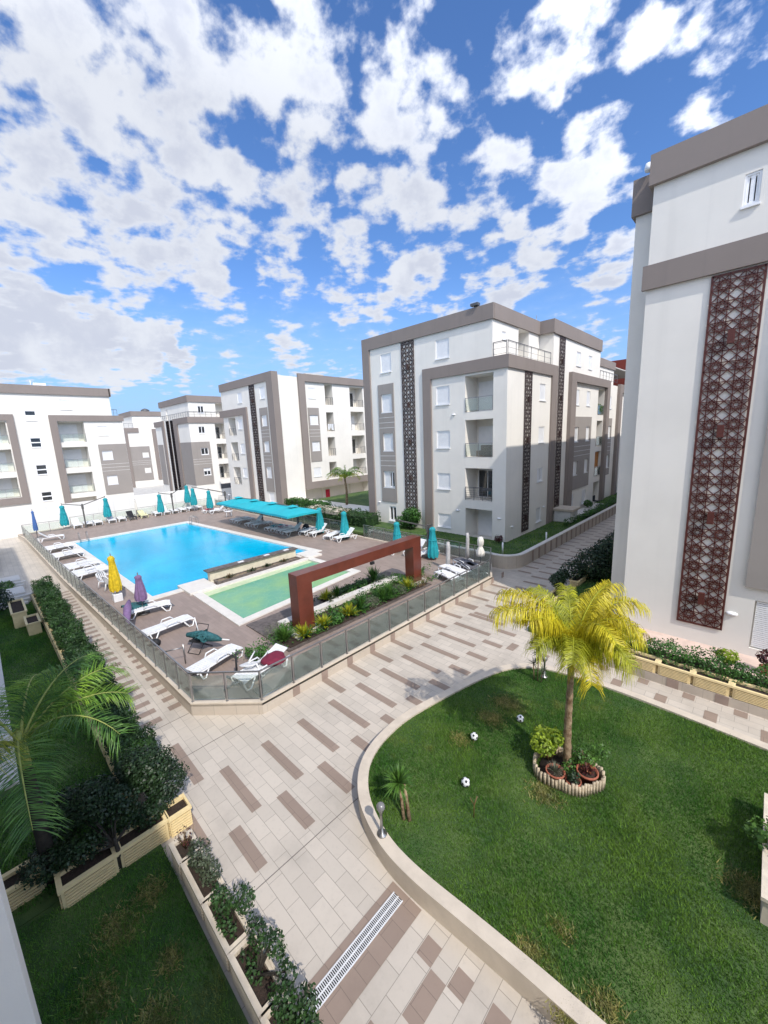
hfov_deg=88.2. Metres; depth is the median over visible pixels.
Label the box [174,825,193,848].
twig plant
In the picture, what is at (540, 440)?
window
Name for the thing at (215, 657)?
sun lounger
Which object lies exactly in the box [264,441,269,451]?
window
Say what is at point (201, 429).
window
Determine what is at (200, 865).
shrub
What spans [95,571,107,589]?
plastic armchair
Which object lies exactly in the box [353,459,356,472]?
balcony door
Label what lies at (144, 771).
shrub
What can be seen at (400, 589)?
bed plant
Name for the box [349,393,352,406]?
balcony door
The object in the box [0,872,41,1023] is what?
apartment building
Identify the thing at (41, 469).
window
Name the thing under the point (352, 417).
balcony door
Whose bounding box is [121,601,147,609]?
towel
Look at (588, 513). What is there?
hedge
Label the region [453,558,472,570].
sun lounger
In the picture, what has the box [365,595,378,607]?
bed plant
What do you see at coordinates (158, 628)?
sun lounger
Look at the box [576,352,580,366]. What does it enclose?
window
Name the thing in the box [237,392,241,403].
window
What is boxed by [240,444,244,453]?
window
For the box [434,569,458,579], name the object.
sun lounger
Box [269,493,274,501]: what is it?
window
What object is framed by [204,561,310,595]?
paddling pool ledge
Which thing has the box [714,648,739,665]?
plant
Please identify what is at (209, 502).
cantilever parasol
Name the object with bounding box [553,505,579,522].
ventilation block
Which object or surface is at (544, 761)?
bare soil
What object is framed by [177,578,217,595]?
pool step slab
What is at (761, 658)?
potted plant
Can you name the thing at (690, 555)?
apartment building
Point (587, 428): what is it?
window
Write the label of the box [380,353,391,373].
window
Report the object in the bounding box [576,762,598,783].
potted plant
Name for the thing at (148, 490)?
ground
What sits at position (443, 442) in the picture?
window
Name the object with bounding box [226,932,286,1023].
trough planter
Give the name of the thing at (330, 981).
drain grate
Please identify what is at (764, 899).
trough planter
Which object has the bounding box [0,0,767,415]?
sky
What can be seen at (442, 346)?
window
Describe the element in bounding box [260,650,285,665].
cushion
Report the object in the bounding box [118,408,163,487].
apartment building
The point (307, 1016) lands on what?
shrub
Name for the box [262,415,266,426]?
window
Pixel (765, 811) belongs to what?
trough planter
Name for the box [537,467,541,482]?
window
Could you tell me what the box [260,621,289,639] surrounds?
bed plant
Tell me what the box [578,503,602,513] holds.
garden slabs
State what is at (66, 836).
shrub
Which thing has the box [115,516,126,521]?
sun lounger
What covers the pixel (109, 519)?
sun lounger
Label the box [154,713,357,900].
expansion joints
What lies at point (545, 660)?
bollard lamp
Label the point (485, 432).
balcony door
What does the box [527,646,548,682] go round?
slender yucca
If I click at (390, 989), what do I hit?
turned paving
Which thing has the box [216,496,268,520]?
open parasol
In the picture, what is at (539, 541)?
garden grass
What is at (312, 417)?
window
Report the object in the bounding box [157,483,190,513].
cantilever parasol
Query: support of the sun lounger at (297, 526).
on the pool deck
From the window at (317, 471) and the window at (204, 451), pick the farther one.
the window at (204, 451)
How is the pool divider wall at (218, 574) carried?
on the pool deck
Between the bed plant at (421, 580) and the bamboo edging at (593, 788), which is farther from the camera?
the bed plant at (421, 580)
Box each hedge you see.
[30,574,66,614]
[39,598,88,649]
[59,634,117,709]
[87,682,159,781]
[284,496,331,507]
[304,503,380,526]
[563,496,616,525]
[575,621,767,691]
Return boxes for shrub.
[0,580,15,589]
[27,814,97,868]
[114,740,189,832]
[186,837,222,887]
[208,880,255,940]
[239,911,299,991]
[267,976,323,1023]
[307,504,350,514]
[395,506,420,528]
[494,535,502,542]
[530,724,563,760]
[548,569,569,589]
[559,537,613,580]
[560,741,611,774]
[583,500,592,506]
[603,530,614,551]
[740,813,767,850]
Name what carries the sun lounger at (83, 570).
on the pool deck
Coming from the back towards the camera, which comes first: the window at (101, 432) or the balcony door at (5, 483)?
the window at (101, 432)
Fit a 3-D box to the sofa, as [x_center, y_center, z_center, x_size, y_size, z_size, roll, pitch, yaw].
[7.372,-4.391,28.324,1.350,0.770,0.800,8,15,43]
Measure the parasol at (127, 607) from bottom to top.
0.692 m
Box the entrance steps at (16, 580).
[0,575,26,588]
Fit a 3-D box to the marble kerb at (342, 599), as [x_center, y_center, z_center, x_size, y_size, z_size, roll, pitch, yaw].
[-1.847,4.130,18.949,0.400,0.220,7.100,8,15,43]
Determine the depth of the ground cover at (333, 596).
19.91 m
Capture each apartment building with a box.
[0,382,133,510]
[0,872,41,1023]
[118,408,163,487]
[153,395,231,494]
[218,371,367,503]
[361,302,625,541]
[610,104,767,659]
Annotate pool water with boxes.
[76,523,302,595]
[209,562,347,617]
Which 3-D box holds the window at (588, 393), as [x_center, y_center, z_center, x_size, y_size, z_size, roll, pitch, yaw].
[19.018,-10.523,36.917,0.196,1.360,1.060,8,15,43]
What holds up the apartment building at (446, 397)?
on the paving at (322, 891)
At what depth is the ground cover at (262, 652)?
17.15 m
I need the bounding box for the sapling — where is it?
[470,796,477,817]
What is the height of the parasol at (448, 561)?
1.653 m
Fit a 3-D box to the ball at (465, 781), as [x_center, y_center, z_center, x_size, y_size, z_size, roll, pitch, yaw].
[1.800,5.952,8.735,0.190,0.190,0.193,8,15,43]
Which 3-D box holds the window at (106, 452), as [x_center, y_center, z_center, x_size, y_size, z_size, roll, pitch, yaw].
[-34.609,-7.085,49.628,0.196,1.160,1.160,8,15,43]
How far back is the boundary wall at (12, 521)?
42.02 m
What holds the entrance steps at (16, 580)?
on the paving at (322, 891)
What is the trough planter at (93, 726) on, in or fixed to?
on the paving at (322, 891)
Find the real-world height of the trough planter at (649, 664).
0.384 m
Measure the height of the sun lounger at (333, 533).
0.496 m
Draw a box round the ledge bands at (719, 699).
[587,655,728,705]
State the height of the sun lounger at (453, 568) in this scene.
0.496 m
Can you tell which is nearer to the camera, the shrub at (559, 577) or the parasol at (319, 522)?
the shrub at (559, 577)
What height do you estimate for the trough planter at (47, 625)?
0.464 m
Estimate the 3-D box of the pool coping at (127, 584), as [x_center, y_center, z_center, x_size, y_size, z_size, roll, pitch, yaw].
[-15.604,2.718,30.588,20.386,0.200,11.662,8,15,43]
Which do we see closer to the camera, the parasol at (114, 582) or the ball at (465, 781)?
the ball at (465, 781)
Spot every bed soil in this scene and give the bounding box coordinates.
[270,582,426,647]
[318,578,378,601]
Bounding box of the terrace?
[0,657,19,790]
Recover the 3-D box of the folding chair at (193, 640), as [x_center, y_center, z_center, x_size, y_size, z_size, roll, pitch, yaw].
[-7.018,4.786,15.022,0.548,0.924,0.727,1,11,19]
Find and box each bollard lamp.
[252,915,266,949]
[376,801,386,838]
[542,656,547,677]
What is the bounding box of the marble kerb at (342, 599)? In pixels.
[277,576,397,626]
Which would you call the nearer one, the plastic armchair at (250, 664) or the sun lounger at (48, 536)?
the plastic armchair at (250, 664)
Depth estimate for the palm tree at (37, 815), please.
6.99 m
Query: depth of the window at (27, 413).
44.13 m
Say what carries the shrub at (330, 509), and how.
on the garden soil at (359, 498)
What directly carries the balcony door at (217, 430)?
in the apartment building at (191, 437)
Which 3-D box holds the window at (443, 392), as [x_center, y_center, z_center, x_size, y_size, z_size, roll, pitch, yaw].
[4.353,-8.571,29.250,1.260,1.360,0.196,8,15,43]
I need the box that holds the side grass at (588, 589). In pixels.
[530,563,610,626]
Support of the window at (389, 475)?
in the apartment building at (446, 397)
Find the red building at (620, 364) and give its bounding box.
[612,359,625,385]
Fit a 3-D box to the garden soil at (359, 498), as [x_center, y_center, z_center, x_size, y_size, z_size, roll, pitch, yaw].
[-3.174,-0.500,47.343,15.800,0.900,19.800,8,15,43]
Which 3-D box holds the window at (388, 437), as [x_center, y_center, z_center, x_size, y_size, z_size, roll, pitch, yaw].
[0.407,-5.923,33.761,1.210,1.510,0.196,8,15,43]
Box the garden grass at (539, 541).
[385,493,616,553]
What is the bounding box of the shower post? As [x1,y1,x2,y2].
[165,644,185,663]
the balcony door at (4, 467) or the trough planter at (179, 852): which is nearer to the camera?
the trough planter at (179, 852)
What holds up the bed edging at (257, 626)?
on the pool deck
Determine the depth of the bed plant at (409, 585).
19.91 m
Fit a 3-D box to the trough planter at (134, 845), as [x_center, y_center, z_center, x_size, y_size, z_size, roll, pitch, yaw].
[-4.889,6.594,8.031,0.472,0.474,0.912,8,15,43]
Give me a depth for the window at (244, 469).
55.27 m
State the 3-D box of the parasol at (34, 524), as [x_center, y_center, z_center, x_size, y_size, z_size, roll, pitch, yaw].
[-30.944,1.085,35.126,0.500,2.668,0.500,8,15,43]
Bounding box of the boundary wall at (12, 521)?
[0,486,217,538]
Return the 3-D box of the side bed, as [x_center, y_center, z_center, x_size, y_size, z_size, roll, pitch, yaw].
[18.887,2.016,27.813,2.090,0.199,35.400,8,15,43]
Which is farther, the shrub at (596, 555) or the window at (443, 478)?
the window at (443, 478)
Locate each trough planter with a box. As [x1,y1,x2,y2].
[2,854,46,911]
[8,598,26,628]
[23,613,41,635]
[45,623,49,637]
[48,629,52,644]
[51,636,55,651]
[53,846,119,908]
[54,643,61,659]
[58,650,63,668]
[89,713,101,740]
[96,726,105,756]
[103,745,113,774]
[116,807,169,867]
[164,793,192,837]
[168,829,201,880]
[179,846,224,920]
[201,883,252,973]
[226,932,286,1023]
[258,987,304,1023]
[542,585,568,608]
[569,568,588,587]
[625,648,659,672]
[657,658,694,683]
[692,668,732,696]
[731,679,767,708]
[760,843,767,926]
[763,792,767,841]
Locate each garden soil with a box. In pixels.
[304,490,368,526]
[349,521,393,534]
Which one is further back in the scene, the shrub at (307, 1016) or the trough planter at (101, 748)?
the trough planter at (101, 748)
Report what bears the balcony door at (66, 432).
in the apartment building at (61, 444)
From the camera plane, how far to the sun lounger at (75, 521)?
39.89 m
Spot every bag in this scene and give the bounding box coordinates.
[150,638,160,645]
[302,523,308,531]
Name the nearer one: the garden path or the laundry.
the garden path
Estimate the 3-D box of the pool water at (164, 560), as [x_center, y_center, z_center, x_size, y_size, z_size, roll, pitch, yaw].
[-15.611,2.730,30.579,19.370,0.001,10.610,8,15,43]
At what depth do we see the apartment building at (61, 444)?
46.11 m
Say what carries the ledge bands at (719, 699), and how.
attached to the tiled ledge at (755, 710)
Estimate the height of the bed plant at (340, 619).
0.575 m
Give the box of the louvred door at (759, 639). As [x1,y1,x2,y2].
[751,601,767,648]
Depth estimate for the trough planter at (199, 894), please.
6.98 m
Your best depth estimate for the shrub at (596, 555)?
20.50 m
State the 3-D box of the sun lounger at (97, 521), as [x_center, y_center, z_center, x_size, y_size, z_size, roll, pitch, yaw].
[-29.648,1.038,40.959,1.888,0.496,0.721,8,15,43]
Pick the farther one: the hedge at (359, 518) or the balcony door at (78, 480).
the balcony door at (78, 480)
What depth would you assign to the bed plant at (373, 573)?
20.95 m
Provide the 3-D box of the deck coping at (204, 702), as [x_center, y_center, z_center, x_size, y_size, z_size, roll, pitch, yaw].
[-14.007,2.633,30.417,41.140,0.100,18.600,8,15,43]
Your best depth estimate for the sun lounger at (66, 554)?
28.41 m
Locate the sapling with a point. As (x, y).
(474, 805)
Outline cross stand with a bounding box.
[223,653,248,690]
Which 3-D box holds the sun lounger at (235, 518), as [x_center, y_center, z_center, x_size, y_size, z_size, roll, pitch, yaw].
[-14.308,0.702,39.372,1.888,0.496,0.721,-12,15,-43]
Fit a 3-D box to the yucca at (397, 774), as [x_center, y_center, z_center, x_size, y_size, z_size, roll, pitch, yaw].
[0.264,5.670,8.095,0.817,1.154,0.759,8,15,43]
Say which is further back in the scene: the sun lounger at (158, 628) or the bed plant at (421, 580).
the bed plant at (421, 580)
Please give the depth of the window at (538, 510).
31.40 m
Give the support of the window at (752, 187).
in the apartment building at (690, 555)
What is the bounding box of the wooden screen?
[594,452,597,467]
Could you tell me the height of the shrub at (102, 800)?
1.625 m
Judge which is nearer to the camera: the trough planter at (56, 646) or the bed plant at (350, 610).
the trough planter at (56, 646)
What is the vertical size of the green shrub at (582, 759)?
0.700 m
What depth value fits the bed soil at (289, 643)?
17.19 m
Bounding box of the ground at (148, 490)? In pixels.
[133,485,231,500]
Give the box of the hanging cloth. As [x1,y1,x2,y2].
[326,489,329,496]
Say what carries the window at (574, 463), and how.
in the apartment building at (446, 397)
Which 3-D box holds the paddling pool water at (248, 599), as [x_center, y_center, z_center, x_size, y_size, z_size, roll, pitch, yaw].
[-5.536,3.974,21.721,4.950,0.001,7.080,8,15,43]
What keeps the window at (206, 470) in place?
in the apartment building at (191, 437)
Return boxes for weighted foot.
[252,676,271,696]
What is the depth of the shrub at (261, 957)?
5.78 m
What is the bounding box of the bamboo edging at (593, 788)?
[533,745,605,797]
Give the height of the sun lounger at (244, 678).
0.615 m
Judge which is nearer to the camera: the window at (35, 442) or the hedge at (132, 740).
the hedge at (132, 740)
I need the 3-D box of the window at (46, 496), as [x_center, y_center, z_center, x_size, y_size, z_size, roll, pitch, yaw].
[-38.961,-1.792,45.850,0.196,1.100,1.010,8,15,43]
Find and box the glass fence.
[21,498,490,702]
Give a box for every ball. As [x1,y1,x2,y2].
[461,777,469,786]
[470,732,477,740]
[517,715,523,721]
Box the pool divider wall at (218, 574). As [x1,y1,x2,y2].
[203,547,299,584]
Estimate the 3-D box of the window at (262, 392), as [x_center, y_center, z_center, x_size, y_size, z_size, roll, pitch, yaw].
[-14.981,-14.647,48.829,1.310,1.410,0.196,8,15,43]
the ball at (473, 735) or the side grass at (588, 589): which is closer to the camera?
the ball at (473, 735)
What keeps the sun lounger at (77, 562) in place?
on the pool deck
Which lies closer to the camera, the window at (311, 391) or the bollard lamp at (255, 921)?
the bollard lamp at (255, 921)
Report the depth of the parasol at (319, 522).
32.55 m
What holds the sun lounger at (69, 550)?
on the pool deck
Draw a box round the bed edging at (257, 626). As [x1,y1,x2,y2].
[246,571,430,651]
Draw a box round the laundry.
[328,424,333,429]
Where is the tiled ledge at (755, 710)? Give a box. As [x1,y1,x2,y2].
[598,657,767,719]
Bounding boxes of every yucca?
[381,764,414,821]
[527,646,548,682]
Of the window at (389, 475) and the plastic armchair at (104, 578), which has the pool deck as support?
the plastic armchair at (104, 578)
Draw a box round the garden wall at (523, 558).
[370,504,615,568]
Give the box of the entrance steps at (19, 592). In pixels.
[1,586,31,609]
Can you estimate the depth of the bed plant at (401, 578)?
20.88 m
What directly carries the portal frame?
on the pool deck
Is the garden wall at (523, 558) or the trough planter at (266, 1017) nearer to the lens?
the trough planter at (266, 1017)
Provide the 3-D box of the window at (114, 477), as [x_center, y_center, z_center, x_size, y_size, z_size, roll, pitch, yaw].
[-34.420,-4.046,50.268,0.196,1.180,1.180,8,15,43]
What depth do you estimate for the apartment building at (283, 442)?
52.34 m
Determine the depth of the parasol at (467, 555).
23.31 m
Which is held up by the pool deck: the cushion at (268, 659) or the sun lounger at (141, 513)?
the sun lounger at (141, 513)
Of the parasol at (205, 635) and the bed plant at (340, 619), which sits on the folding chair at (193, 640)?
the parasol at (205, 635)
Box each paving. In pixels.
[0,491,767,1023]
[340,909,550,1023]
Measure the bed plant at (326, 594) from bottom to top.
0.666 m
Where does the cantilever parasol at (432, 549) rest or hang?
on the pool deck
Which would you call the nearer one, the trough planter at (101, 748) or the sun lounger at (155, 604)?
the trough planter at (101, 748)
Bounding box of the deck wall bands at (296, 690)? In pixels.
[293,572,503,696]
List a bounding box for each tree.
[0,584,14,611]
[0,649,144,884]
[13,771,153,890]
[326,465,362,504]
[487,579,652,770]
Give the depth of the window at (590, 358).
36.40 m
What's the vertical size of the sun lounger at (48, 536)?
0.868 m
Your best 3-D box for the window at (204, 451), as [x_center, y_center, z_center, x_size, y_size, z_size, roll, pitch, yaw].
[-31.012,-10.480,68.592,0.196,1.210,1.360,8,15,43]
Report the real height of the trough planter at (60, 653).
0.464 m
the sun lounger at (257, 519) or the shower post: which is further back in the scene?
the sun lounger at (257, 519)
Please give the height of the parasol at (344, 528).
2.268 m
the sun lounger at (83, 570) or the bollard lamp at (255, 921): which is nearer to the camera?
the bollard lamp at (255, 921)
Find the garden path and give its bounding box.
[309,499,368,511]
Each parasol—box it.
[31,509,40,538]
[59,496,111,527]
[107,553,122,602]
[123,600,131,623]
[134,572,149,615]
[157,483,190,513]
[186,617,229,642]
[190,487,226,510]
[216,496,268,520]
[247,502,319,531]
[315,506,324,533]
[340,510,348,538]
[393,518,438,558]
[444,541,450,570]
[465,533,469,559]
[476,536,484,565]
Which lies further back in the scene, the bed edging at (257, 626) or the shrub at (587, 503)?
the shrub at (587, 503)
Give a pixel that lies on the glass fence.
(306, 662)
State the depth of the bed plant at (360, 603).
17.64 m
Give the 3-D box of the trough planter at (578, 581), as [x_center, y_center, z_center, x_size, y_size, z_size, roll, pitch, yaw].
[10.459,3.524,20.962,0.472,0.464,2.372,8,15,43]
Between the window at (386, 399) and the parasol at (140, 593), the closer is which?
the parasol at (140, 593)
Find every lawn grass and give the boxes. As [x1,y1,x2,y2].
[0,601,130,919]
[17,845,241,1023]
[368,668,767,1023]
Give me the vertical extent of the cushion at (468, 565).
0.070 m
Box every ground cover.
[232,562,441,660]
[313,572,393,601]
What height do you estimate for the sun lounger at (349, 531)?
0.868 m
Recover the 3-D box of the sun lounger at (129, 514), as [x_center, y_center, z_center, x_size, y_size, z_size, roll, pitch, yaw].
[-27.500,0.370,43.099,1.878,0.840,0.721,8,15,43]
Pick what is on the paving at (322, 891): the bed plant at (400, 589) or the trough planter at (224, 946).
the trough planter at (224, 946)
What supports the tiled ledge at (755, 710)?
on the paving at (322, 891)
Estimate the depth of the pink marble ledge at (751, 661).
13.72 m
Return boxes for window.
[24,411,35,415]
[30,438,42,447]
[35,465,48,474]
[41,491,53,501]
[58,399,71,409]
[97,426,108,435]
[102,451,113,459]
[107,475,117,484]
[197,406,203,412]
[198,426,205,433]
[201,448,208,454]
[204,468,210,475]
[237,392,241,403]
[238,419,242,429]
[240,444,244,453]
[243,468,247,477]
[259,387,264,398]
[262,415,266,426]
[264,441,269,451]
[267,467,271,477]
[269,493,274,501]
[308,388,315,398]
[310,415,317,424]
[312,441,320,450]
[314,467,321,476]
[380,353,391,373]
[382,394,391,412]
[383,433,392,451]
[384,471,394,488]
[389,506,396,521]
[435,338,449,360]
[435,385,449,405]
[436,430,449,448]
[437,513,450,528]
[438,473,450,489]
[502,331,505,339]
[536,507,541,522]
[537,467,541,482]
[538,427,544,443]
[539,384,545,401]
[573,461,575,475]
[574,427,577,442]
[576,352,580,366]
[576,390,579,405]
[581,490,584,503]
[584,459,586,472]
[586,391,590,406]
[586,427,588,440]
[588,356,591,369]
[740,169,762,209]
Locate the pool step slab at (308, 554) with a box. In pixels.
[296,550,321,558]
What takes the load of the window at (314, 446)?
in the apartment building at (283, 442)
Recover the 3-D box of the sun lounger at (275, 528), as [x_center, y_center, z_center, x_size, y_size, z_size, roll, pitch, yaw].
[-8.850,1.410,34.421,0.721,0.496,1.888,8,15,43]
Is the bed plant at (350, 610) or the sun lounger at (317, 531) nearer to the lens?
the bed plant at (350, 610)
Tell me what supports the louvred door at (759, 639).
in the apartment building at (690, 555)
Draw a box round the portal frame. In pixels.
[288,535,428,639]
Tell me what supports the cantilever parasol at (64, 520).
on the pool deck
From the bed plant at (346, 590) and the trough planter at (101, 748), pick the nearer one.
the trough planter at (101, 748)
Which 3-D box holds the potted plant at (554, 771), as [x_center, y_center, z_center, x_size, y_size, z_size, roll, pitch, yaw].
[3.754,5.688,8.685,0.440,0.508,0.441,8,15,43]
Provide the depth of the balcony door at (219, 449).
71.94 m
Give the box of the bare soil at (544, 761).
[540,755,583,793]
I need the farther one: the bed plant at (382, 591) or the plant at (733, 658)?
the bed plant at (382, 591)
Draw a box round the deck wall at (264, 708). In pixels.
[18,536,491,715]
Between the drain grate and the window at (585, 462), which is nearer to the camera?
the drain grate
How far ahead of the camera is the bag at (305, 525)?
33.61 m
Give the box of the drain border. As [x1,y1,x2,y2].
[295,882,420,1023]
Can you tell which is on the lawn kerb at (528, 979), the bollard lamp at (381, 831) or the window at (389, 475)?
the bollard lamp at (381, 831)
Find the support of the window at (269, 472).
in the apartment building at (283, 442)
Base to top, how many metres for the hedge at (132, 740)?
0.940 m
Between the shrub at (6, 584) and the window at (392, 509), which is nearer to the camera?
the shrub at (6, 584)
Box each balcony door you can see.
[0,452,8,471]
[0,478,13,497]
[58,425,78,442]
[62,449,83,466]
[67,474,87,492]
[215,427,220,438]
[217,447,221,457]
[219,466,224,477]
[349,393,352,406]
[351,416,354,430]
[352,439,355,452]
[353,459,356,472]
[478,469,491,497]
[478,509,491,536]
[479,380,492,410]
[479,426,492,449]
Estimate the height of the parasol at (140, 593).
2.018 m
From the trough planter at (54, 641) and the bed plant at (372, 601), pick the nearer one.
the trough planter at (54, 641)
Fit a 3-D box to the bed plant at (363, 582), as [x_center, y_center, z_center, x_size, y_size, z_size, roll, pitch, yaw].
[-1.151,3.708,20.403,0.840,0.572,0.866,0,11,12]
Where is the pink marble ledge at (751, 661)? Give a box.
[625,627,765,678]
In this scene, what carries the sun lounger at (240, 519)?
on the pool deck
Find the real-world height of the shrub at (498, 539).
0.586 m
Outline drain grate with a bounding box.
[303,892,402,1011]
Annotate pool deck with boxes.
[21,506,483,698]
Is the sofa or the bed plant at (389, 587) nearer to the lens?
the bed plant at (389, 587)
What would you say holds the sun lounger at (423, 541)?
on the pool deck
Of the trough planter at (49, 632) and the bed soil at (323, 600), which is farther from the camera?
the bed soil at (323, 600)
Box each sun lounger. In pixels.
[36,532,64,542]
[44,542,71,548]
[45,544,74,552]
[52,549,81,554]
[53,550,84,559]
[62,558,97,566]
[64,561,101,570]
[70,564,106,573]
[71,518,82,528]
[75,567,107,578]
[92,519,102,525]
[105,516,116,523]
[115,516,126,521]
[126,511,136,520]
[130,600,171,619]
[137,510,148,518]
[141,614,194,638]
[186,643,243,679]
[209,506,226,513]
[229,516,249,522]
[231,643,288,690]
[234,517,254,524]
[244,515,263,526]
[251,521,271,528]
[264,524,286,531]
[270,525,292,532]
[276,526,294,534]
[282,522,302,535]
[298,527,314,535]
[307,523,329,537]
[323,530,339,540]
[332,527,357,542]
[403,539,426,555]
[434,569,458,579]
[438,564,468,575]
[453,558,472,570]
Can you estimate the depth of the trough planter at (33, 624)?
17.59 m
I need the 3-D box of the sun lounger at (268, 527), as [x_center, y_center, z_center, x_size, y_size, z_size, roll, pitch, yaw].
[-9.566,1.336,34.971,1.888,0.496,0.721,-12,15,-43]
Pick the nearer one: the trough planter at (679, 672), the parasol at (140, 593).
the trough planter at (679, 672)
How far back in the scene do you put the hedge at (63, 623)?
16.35 m
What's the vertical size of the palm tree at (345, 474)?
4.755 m
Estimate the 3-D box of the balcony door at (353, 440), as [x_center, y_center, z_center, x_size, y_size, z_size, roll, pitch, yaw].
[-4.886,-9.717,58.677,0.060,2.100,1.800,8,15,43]
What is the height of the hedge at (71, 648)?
1.082 m
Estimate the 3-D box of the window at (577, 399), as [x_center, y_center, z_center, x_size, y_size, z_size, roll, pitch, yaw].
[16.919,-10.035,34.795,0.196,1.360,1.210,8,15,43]
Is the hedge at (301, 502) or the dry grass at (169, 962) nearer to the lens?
the dry grass at (169, 962)
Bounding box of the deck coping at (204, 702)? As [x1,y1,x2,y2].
[17,505,491,706]
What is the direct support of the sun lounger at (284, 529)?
on the pool deck
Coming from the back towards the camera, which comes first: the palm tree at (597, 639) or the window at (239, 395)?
the window at (239, 395)
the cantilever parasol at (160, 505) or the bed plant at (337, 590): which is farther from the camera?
the cantilever parasol at (160, 505)
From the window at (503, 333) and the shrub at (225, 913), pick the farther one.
the window at (503, 333)
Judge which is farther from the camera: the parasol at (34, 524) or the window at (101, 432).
the window at (101, 432)
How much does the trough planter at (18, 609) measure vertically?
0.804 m
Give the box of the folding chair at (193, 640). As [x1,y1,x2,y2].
[188,623,212,654]
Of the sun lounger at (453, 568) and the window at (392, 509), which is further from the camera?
the window at (392, 509)
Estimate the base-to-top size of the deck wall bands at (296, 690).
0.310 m
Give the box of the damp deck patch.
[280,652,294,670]
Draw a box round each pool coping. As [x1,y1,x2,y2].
[65,521,321,601]
[192,557,360,625]
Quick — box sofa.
[476,445,492,455]
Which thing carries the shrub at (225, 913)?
on the trough planter at (224, 946)
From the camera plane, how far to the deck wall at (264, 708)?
13.85 m
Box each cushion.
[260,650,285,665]
[454,557,476,565]
[462,562,477,569]
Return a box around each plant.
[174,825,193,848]
[224,572,235,577]
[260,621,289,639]
[270,622,296,641]
[295,620,316,637]
[311,613,332,628]
[318,587,336,599]
[328,611,345,623]
[330,583,343,596]
[338,602,359,615]
[341,584,356,592]
[351,593,371,612]
[353,578,368,588]
[361,565,386,581]
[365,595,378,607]
[372,586,393,602]
[377,581,400,597]
[388,573,405,583]
[393,584,406,594]
[399,578,415,588]
[409,577,425,587]
[545,759,565,784]
[565,769,581,791]
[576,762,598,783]
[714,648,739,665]
[755,649,767,676]
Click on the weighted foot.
(266, 688)
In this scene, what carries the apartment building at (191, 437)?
on the ground at (148, 490)
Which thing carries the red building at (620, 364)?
on the paving at (322, 891)
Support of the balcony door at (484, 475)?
in the apartment building at (446, 397)
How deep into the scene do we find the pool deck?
20.62 m
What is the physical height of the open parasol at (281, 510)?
2.658 m
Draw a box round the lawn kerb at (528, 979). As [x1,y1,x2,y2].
[357,663,767,1023]
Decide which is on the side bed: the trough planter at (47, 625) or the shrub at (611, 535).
the shrub at (611, 535)
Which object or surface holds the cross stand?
on the pool deck
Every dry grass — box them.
[63,868,195,1023]
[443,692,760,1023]
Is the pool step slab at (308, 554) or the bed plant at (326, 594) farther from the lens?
the pool step slab at (308, 554)
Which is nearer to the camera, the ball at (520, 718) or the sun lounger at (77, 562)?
the ball at (520, 718)
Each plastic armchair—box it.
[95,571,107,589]
[101,576,122,592]
[239,651,273,676]
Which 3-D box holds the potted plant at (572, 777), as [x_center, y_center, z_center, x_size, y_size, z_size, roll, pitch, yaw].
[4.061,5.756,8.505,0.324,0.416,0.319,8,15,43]
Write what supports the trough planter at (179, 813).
on the paving at (322, 891)
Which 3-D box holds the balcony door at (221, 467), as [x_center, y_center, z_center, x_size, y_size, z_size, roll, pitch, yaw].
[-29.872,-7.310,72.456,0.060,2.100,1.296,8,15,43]
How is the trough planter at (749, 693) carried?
on the tiled ledge at (755, 710)
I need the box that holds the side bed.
[528,569,611,632]
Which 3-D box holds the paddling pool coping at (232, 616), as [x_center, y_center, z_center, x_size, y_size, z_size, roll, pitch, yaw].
[-5.519,4.002,21.713,5.923,0.245,7.992,8,15,43]
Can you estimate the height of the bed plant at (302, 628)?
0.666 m
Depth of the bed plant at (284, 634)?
15.22 m
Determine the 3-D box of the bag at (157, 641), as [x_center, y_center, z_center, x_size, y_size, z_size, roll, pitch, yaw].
[-8.956,5.091,15.512,0.407,0.280,0.292,-4,11,-9]
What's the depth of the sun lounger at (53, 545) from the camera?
31.28 m

